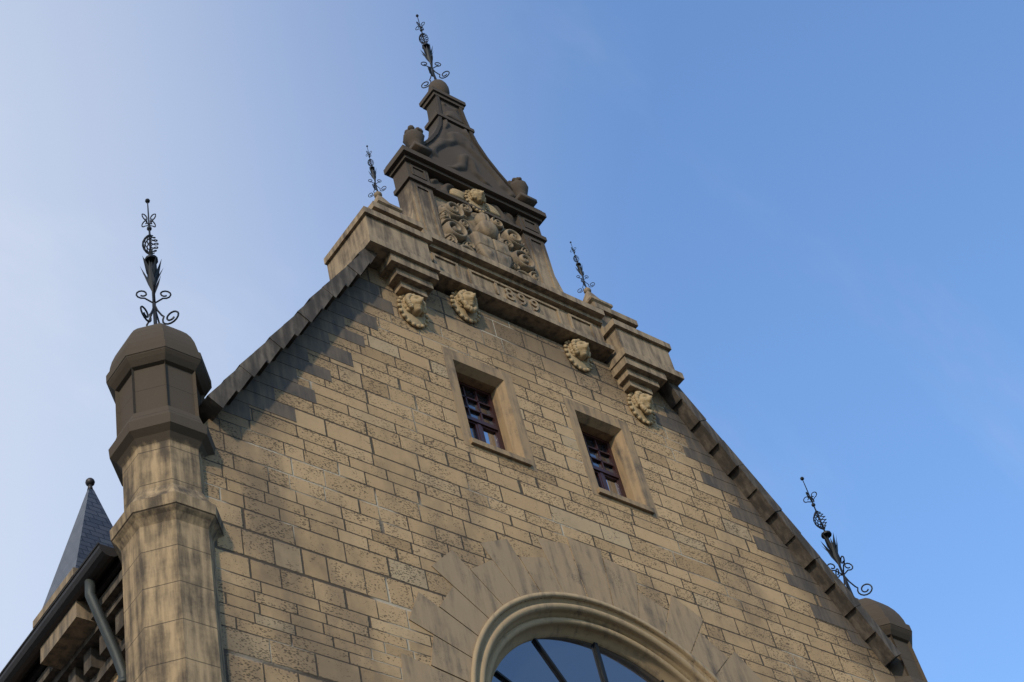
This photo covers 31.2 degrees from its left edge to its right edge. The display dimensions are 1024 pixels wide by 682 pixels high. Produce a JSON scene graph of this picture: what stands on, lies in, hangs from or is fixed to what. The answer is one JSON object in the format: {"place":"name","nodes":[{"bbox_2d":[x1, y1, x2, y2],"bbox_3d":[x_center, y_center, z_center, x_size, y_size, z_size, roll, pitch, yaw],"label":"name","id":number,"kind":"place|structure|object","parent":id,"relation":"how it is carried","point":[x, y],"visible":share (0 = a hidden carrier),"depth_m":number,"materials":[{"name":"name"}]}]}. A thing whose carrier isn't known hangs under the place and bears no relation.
{"place":"outdoors","nodes":[
{"label":"outdoors","id":0,"kind":"place"},
{"bbox_2d":[109,661,125,681],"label":"side walls","id":1,"kind":"structure","parent":0,"point":[114,678],"depth_m":18.59,"materials":[{"name":"stone"}]},
{"bbox_2d":[21,555,117,681],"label":"roof","id":2,"kind":"structure","parent":1,"relation":"on","point":[42,671],"depth_m":21.27,"materials":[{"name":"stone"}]},
{"bbox_2d":[0,542,121,681],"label":"gutter","id":3,"kind":"object","parent":2,"relation":"attached to","point":[97,562],"visible":0.68,"depth_m":18.91,"materials":[{"name":"metal"}]},
{"bbox_2d":[36,570,125,681],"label":"cornice","id":4,"kind":"structure","parent":1,"relation":"attached to","point":[90,660],"depth_m":18.73,"materials":[{"name":"stone"}]},
{"bbox_2d":[33,567,113,669],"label":"stone block","id":5,"kind":"structure","parent":4,"relation":"on","point":[70,633],"depth_m":18.92,"materials":[{"name":"stone"}]},
{"bbox_2d":[43,488,121,606],"bbox_3d":[-4.614,2.255,20.134,0.849,1.760,0.849,23,-59,-30],"label":"spirelet","id":6,"kind":"object","parent":5,"relation":"on","point":[92,527],"visible":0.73,"depth_m":19.96,"materials":[{"name":"tile"}]},
{"bbox_2d":[85,478,94,489],"bbox_3d":[-4.792,1.632,20.846,0.110,0.185,0.110,23,-59,-30],"label":"ball finial","id":7,"kind":"object","parent":6,"relation":"on","point":[89,482],"visible":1,"depth_m":20.83,"materials":[{"name":"grey metal"}]},
{"bbox_2d":[0,0,1023,681],"label":"sky","id":8,"kind":"structure","parent":0,"point":[817,206],"materials":[{"name":"blue"}]},
{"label":"pavement","id":9,"kind":"structure","parent":0,"visible":0},
{"bbox_2d":[85,579,125,681],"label":"downspout","id":10,"kind":"object","parent":9,"relation":"on","point":[107,634],"visible":0.91,"depth_m":18.29,"materials":[{"name":"metal"}]},
{"bbox_2d":[106,323,225,681],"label":"corner turret","id":11,"kind":"object","parent":9,"relation":"on","point":[167,530],"visible":0.97,"depth_m":18.01,"materials":[{"name":"stone"}]},
{"bbox_2d":[136,198,178,325],"bbox_3d":[-4.239,-0.886,21.587,0.449,2.645,0.450,8,-52,-21],"label":"finial","id":12,"kind":"object","parent":11,"relation":"on","point":[150,260],"visible":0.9,"depth_m":21.38,"materials":[{"name":"black metal"}]},
{"bbox_2d":[202,266,895,681],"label":"gable wall","id":13,"kind":"structure","parent":9,"relation":"on","point":[362,496],"depth_m":21.75,"materials":[{"name":"stone"}]},
{"bbox_2d":[198,248,376,423],"bbox_3d":[-2.733,-0.001,21.984,2.879,4.454,0.888,23,-59,-30],"label":"roof edge","id":14,"kind":"object","parent":13,"relation":"on","point":[235,382],"visible":0.7,"depth_m":21.19,"materials":[{"name":"grey stone"}]},
{"bbox_2d":[222,278,393,421],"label":"rake quoins","id":15,"kind":"object","parent":13,"relation":"attached to","point":[319,328],"visible":0.68,"depth_m":21.69,"materials":[{"name":"grey stone"}]},
{"bbox_2d":[324,201,440,301],"bbox_3d":[-1.747,-1.058,24.687,1.180,1.720,1.020,23,-59,-30],"label":"kneeler","id":16,"kind":"object","parent":13,"relation":"attached to","point":[398,243],"visible":0.8,"depth_m":24.32,"materials":[{"name":"stone"}]},
{"bbox_2d":[374,191,402,212],"bbox_3d":[-1.830,-1.818,25.772,0.410,0.900,0.410,23,-59,-30],"label":"finial base","id":17,"kind":"object","parent":16,"relation":"on","point":[380,199],"visible":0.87,"depth_m":25.66,"materials":[{"name":"stone"}]},
{"bbox_2d":[366,145,385,196],"bbox_3d":[-2.015,-2.464,26.512,0.214,1.261,0.214,8,-52,-21],"label":"finial","id":18,"kind":"object","parent":17,"relation":"on","point":[373,172],"visible":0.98,"depth_m":26.39,"materials":[{"name":"black metal"}]},
{"bbox_2d":[397,293,428,328],"bbox_3d":[-1.287,-0.392,23.843,0.377,0.625,0.358,-11,-48,-4],"label":"carved head","id":19,"kind":"object","parent":13,"relation":"attached to","point":[412,308],"visible":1,"depth_m":23.73},
{"bbox_2d":[450,290,480,322],"bbox_3d":[-0.630,-0.461,24.798,0.356,0.625,0.363,-14,-48,-2],"label":"carved head","id":20,"kind":"object","parent":13,"relation":"attached to","point":[464,303],"visible":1,"depth_m":24.68},
{"bbox_2d":[458,381,504,449],"bbox_3d":[-0.442,1.050,23.406,0.695,1.415,0.085,23,-59,-30],"label":"window frame","id":21,"kind":"object","parent":13,"relation":"in","point":[480,425],"visible":0.45,"depth_m":23.59,"materials":[{"name":"brown wood"}]},
{"bbox_2d":[460,387,492,438],"bbox_3d":[-0.455,1.065,23.416,0.695,1.415,0.001,23,-59,-30],"label":"window glass","id":22,"kind":"object","parent":21,"relation":"in","point":[472,405],"visible":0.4,"depth_m":23.72,"materials":[{"name":"glass"}]},
{"bbox_2d":[483,429,497,446],"bbox_3d":[-0.255,1.337,23.237,0.214,0.570,0.006,23,-59,-30],"label":"window pane","id":23,"kind":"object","parent":21,"relation":"in","point":[490,437],"depth_m":23.36,"materials":[{"name":"clear glass"}]},
{"bbox_2d":[441,346,537,471],"bbox_3d":[-0.374,0.937,23.375,1.125,1.850,0.345,23,-59,-30],"label":"window surround","id":24,"kind":"object","parent":13,"relation":"attached to","point":[497,384],"visible":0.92,"depth_m":23.57,"materials":[{"name":"beige stone"}]},
{"bbox_2d":[383,86,614,362],"bbox_3d":[-0.569,-2.032,27.745,3.200,5.830,0.860,23,-59,-30],"label":"apex aedicule","id":25,"kind":"object","parent":13,"relation":"on","point":[559,316],"visible":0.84,"depth_m":26.50,"materials":[{"name":"stone"}]},
{"bbox_2d":[428,79,449,94],"bbox_3d":[-1.197,-4.077,30.153,0.350,0.610,0.350,23,-59,-30],"label":"finial base","id":26,"kind":"object","parent":25,"relation":"on","point":[439,84],"visible":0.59,"depth_m":30.06,"materials":[{"name":"stone"}]},
{"bbox_2d":[415,14,449,87],"bbox_3d":[-1.447,-4.949,31.150,0.386,2.273,0.386,8,-52,-21],"label":"finial","id":27,"kind":"object","parent":26,"relation":"on","point":[428,54],"visible":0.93,"depth_m":30.91,"materials":[{"name":"black metal"}]},
{"bbox_2d":[403,125,537,206],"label":"apex urns","id":28,"kind":"object","parent":25,"relation":"attached to","point":[413,137],"visible":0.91,"depth_m":27.90,"materials":[{"name":"stone"}]},
{"bbox_2d":[426,101,515,197],"bbox_3d":[-0.799,-3.174,28.898,1.964,2.095,0.106,23,-59,-30],"label":"gable top panel","id":29,"kind":"object","parent":25,"relation":"attached to","point":[452,146],"visible":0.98,"depth_m":28.61,"materials":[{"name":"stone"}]},
{"bbox_2d":[429,177,516,224],"bbox_3d":[-0.582,-2.103,27.815,1.700,0.390,0.075,23,-59,-30],"label":"frieze panel","id":30,"kind":"object","parent":25,"relation":"attached to","point":[446,187],"visible":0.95,"depth_m":27.70,"materials":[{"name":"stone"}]},
{"bbox_2d":[449,188,500,216],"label":"cherub wings","id":31,"kind":"object","parent":25,"relation":"attached to","point":[461,195],"visible":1,"depth_m":27.68},
{"bbox_2d":[465,189,487,212],"bbox_3d":[-0.505,-2.159,27.731,0.416,0.532,0.284,23,-59,-30],"label":"carved head","id":32,"kind":"object","parent":25,"relation":"attached to","point":[476,197],"visible":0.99,"depth_m":27.67},
{"bbox_2d":[434,195,537,279],"bbox_3d":[-0.301,-1.400,26.884,1.720,1.880,0.280,23,-59,-30],"label":"coat of arms","id":33,"kind":"object","parent":25,"relation":"attached to","point":[480,233],"visible":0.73,"depth_m":26.97},
{"bbox_2d":[494,282,538,310],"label":"date numerals","id":34,"kind":"object","parent":25,"relation":"attached to","point":[519,296],"visible":0.99,"depth_m":25.79,"materials":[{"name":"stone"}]},
{"bbox_2d":[564,339,592,371],"bbox_3d":[0.936,0.208,25.775,0.356,0.625,0.370,-15,-48,-1],"label":"carved head","id":35,"kind":"object","parent":13,"relation":"attached to","point":[578,353],"visible":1,"depth_m":25.66},
{"bbox_2d":[400,537,762,681],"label":"arch voussoirs","id":36,"kind":"object","parent":13,"relation":"attached to","point":[472,604],"visible":0.98,"depth_m":21.14,"materials":[{"name":"beige stone"}]},
{"bbox_2d":[471,592,720,681],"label":"arch molding","id":37,"kind":"structure","parent":13,"relation":"attached to","point":[557,615],"depth_m":21.36,"materials":[{"name":"beige stone"}]},
{"bbox_2d":[495,638,663,681],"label":"window muntins","id":38,"kind":"object","parent":37,"relation":"in","point":[558,672],"visible":1,"depth_m":20.74,"materials":[{"name":"black metal"}]},
{"bbox_2d":[492,637,660,681],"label":"window glass","id":39,"kind":"object","parent":38,"relation":"in","point":[574,660],"visible":0.92,"depth_m":20.91,"materials":[{"name":"blue glass"}]},
{"bbox_2d":[563,397,659,519],"bbox_3d":[1.231,1.626,24.379,1.125,1.850,0.345,23,-59,-30],"label":"window surround","id":40,"kind":"object","parent":13,"relation":"attached to","point":[615,433],"visible":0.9,"depth_m":24.57,"materials":[{"name":"beige stone"}]},
{"bbox_2d":[582,431,626,497],"bbox_3d":[1.163,1.739,24.410,0.695,1.415,0.085,23,-59,-30],"label":"window frame","id":41,"kind":"object","parent":40,"relation":"in","point":[601,473],"visible":0.42,"depth_m":24.61,"materials":[{"name":"brown wood"}]},
{"bbox_2d":[585,438,612,486],"bbox_3d":[1.151,1.754,24.420,0.695,1.415,0.001,23,-59,-30],"label":"window glass","id":42,"kind":"object","parent":41,"relation":"in","point":[594,453],"visible":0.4,"depth_m":24.77,"materials":[{"name":"glass"}]},
{"bbox_2d":[605,477,619,494],"bbox_3d":[1.350,2.026,24.241,0.214,0.570,0.006,23,-59,-30],"label":"window pane","id":43,"kind":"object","parent":41,"relation":"in","point":[612,486],"depth_m":24.36,"materials":[{"name":"glass"}]},
{"bbox_2d":[591,302,683,395],"bbox_3d":[1.647,0.399,26.809,1.180,1.720,1.020,23,-59,-30],"label":"kneeler","id":44,"kind":"object","parent":13,"relation":"attached to","point":[638,360],"visible":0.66,"depth_m":26.40,"materials":[{"name":"stone"}]},
{"bbox_2d":[583,287,612,308],"bbox_3d":[1.222,-0.508,27.680,0.410,0.900,0.410,23,-59,-30],"label":"finial base","id":45,"kind":"object","parent":44,"relation":"on","point":[590,297],"visible":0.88,"depth_m":27.58,"materials":[{"name":"stone"}]},
{"bbox_2d":[570,241,594,292],"bbox_3d":[1.036,-1.155,28.420,0.214,1.261,0.214,8,-52,-21],"label":"finial","id":46,"kind":"object","parent":45,"relation":"on","point":[580,269],"visible":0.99,"depth_m":28.30,"materials":[{"name":"black metal"}]},
{"bbox_2d":[627,391,655,424],"bbox_3d":[1.823,0.946,25.790,0.372,0.625,0.356,-13,-48,-3],"label":"carved head","id":47,"kind":"object","parent":13,"relation":"attached to","point":[640,404],"visible":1,"depth_m":25.68},
{"bbox_2d":[654,407,871,649],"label":"rake quoins","id":48,"kind":"object","parent":13,"relation":"attached to","point":[773,544],"visible":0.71,"depth_m":25.43,"materials":[{"name":"beige stone"}]},
{"bbox_2d":[658,381,901,665],"bbox_3d":[3.479,2.667,25.865,2.891,4.446,0.888,23,-59,-30],"label":"roof edge","id":49,"kind":"object","parent":13,"relation":"attached to","point":[852,610],"visible":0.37,"depth_m":25.59,"materials":[{"name":"grey stone"}]},
{"bbox_2d":[856,598,927,681],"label":"corner turret","id":50,"kind":"object","parent":9,"relation":"on","point":[904,666],"visible":0.41,"depth_m":25.26,"materials":[{"name":"stone"}]},
{"bbox_2d":[800,477,872,595],"bbox_3d":[4.684,2.944,27.168,0.449,2.645,0.450,8,-52,-21],"label":"finial","id":51,"kind":"object","parent":50,"relation":"on","point":[832,549],"visible":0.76,"depth_m":26.98,"materials":[{"name":"black metal"}]}
]}

